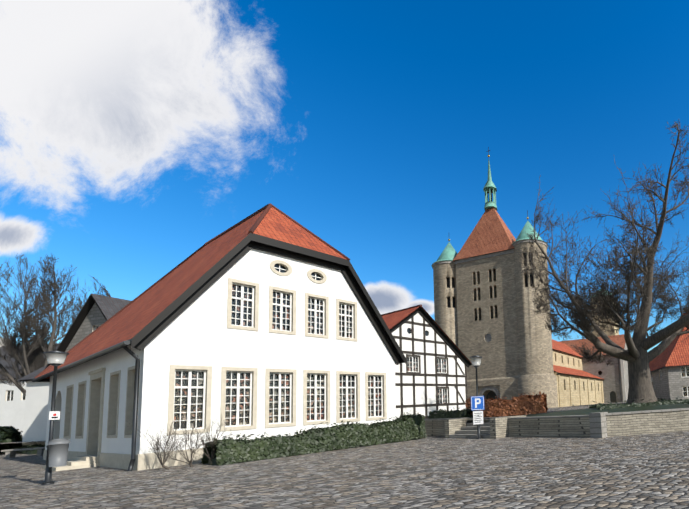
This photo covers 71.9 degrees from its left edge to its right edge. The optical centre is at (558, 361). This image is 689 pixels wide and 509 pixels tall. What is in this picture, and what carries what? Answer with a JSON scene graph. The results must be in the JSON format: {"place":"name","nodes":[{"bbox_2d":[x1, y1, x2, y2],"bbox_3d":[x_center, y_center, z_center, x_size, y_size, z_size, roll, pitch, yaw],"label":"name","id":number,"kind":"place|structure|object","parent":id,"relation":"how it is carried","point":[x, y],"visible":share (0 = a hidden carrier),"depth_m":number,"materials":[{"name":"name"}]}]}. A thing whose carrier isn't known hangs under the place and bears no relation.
{"place":"outdoors","nodes":[
{"label":"outdoors","id":0,"kind":"place"},
{"bbox_2d":[0,402,625,443],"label":"ground","id":1,"kind":"structure","parent":0,"point":[566,408],"depth_m":34.99,"materials":[{"name":"grey stone"}]},
{"bbox_2d":[0,337,58,435],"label":"house","id":2,"kind":"structure","parent":1,"relation":"on","point":[12,403],"depth_m":52.40,"materials":[{"name":"white paint"}]},
{"bbox_2d":[17,365,49,446],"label":"white neighbour house","id":3,"kind":"structure","parent":1,"relation":"on","point":[36,412],"depth_m":28.59,"materials":[{"name":"paint"}]},
{"bbox_2d":[0,253,110,395],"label":"tree","id":4,"kind":"object","parent":1,"relation":"on","point":[31,352],"visible":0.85,"depth_m":32.29,"materials":[{"name":"grey plant"}]},
{"bbox_2d":[45,293,130,368],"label":"house","id":5,"kind":"structure","parent":1,"relation":"on","point":[96,311],"depth_m":24.78,"materials":[{"name":"grey stone"}]},
{"bbox_2d":[428,406,474,418],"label":"low shrubs","id":6,"kind":"object","parent":1,"relation":"on","point":[451,413],"depth_m":20.97,"materials":[{"name":"green plant"}]},
{"bbox_2d":[465,391,547,416],"bbox_3d":[-2.961,2.479,23.203,4.659,1.359,1.220,-4,-6,9],"label":"beech hedge","id":7,"kind":"object","parent":1,"relation":"on","point":[525,404],"visible":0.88,"depth_m":22.64,"materials":[{"name":"brown plant"}]},
{"bbox_2d":[431,147,628,408],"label":"church","id":8,"kind":"structure","parent":1,"relation":"on","point":[484,307],"depth_m":52.39,"materials":[{"name":"stone"}]},
{"bbox_2d":[516,119,688,403],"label":"oak tree","id":9,"kind":"object","parent":1,"relation":"on","point":[637,356],"visible":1,"depth_m":19.16,"materials":[{"name":"brown plant"}]},
{"bbox_2d":[521,404,688,416],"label":"planter soil","id":10,"kind":"structure","parent":1,"relation":"on","point":[586,411],"depth_m":18.04,"materials":[{"name":"brown soil"}]},
{"bbox_2d":[589,396,688,409],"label":"planter ivy","id":11,"kind":"object","parent":10,"relation":"on","point":[610,405],"visible":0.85,"depth_m":19.16,"materials":[{"name":"green plant"}]},
{"bbox_2d":[649,312,688,400],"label":"house","id":12,"kind":"structure","parent":1,"relation":"on","point":[669,368],"depth_m":40.79,"materials":[{"name":"grey stone"}]},
{"bbox_2d":[0,431,688,508],"bbox_3d":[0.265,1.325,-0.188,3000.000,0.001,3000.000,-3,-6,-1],"label":"ground","id":13,"kind":"structure","parent":0,"point":[645,471],"depth_m":8.50,"materials":[{"name":"grey stone"}]},
{"bbox_2d":[0,426,22,452],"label":"bush","id":14,"kind":"object","parent":13,"relation":"on","point":[9,433],"visible":0.88,"depth_m":30.20,"materials":[{"name":"green plant"}]},
{"bbox_2d":[1,447,44,457],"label":"stone bench","id":15,"kind":"object","parent":13,"relation":"on","point":[10,453],"visible":0.83,"depth_m":23.31,"materials":[{"name":"grey stone"}]},
{"bbox_2d":[11,442,44,454],"bbox_3d":[-38.441,6.171,29.145,13.378,0.830,0.847,-7,-7,32],"label":"hedge","id":16,"kind":"object","parent":13,"relation":"on","point":[20,446],"visible":0.62,"depth_m":26.75,"materials":[{"name":"green plant"}]},
{"bbox_2d":[41,351,69,484],"bbox_3d":[-13.228,1.450,10.682,0.632,3.490,0.435,-3,-6,-1],"label":"street lamp","id":17,"kind":"object","parent":13,"relation":"on","point":[57,453],"visible":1,"depth_m":10.60,"materials":[{"name":"grey metal"}]},
{"bbox_2d":[127,416,187,468],"bbox_3d":[-12.083,2.577,12.562,1.712,1.908,1.453,-6,-6,21],"label":"bare shrub","id":18,"kind":"object","parent":13,"relation":"on","point":[156,448],"visible":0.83,"depth_m":12.46,"materials":[{"name":"brown plant"}]},
{"bbox_2d":[152,413,208,466],"bbox_3d":[-11.668,2.483,12.575,1.576,2.043,1.422,-3,-6,-1],"label":"bare shrub","id":19,"kind":"object","parent":13,"relation":"on","point":[188,460],"visible":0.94,"depth_m":12.64,"materials":[{"name":"brown plant"}]},
{"bbox_2d":[179,411,242,460],"bbox_3d":[-11.016,2.528,13.158,1.252,2.006,1.812,-6,-7,28],"label":"bare shrub","id":20,"kind":"object","parent":13,"relation":"on","point":[210,441],"visible":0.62,"depth_m":12.97,"materials":[{"name":"brown plant"}]},
{"bbox_2d":[32,203,406,470],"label":"white house","id":21,"kind":"structure","parent":13,"relation":"on","point":[268,319],"depth_m":16.03,"materials":[{"name":"paint"}]},
{"bbox_2d":[201,411,426,465],"bbox_3d":[-9.037,2.863,16.408,1.447,1.421,8.123,-7,-7,32],"label":"green hedge","id":22,"kind":"object","parent":13,"relation":"on","point":[403,427],"visible":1,"depth_m":15.32,"materials":[{"name":"green plant"}]},
{"bbox_2d":[381,304,471,418],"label":"half-timbered house","id":23,"kind":"structure","parent":13,"relation":"on","point":[431,374],"depth_m":28.95,"materials":[{"name":"white paint"}]},
{"bbox_2d":[470,355,484,438],"bbox_3d":[-3.488,1.530,17.491,0.568,3.580,0.558,-3,-6,-1],"label":"street lamp","id":24,"kind":"object","parent":13,"relation":"on","point":[477,402],"visible":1,"depth_m":17.38,"materials":[{"name":"grey metal"}]},
{"bbox_2d":[418,408,688,438],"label":"retaining wall","id":25,"kind":"structure","parent":13,"relation":"on","point":[599,425],"depth_m":15.52,"materials":[{"name":"stone"}]},
{"bbox_2d":[0,0,688,351],"label":"sky","id":26,"kind":"structure","parent":0,"point":[134,134],"materials":[{"name":"blue"}]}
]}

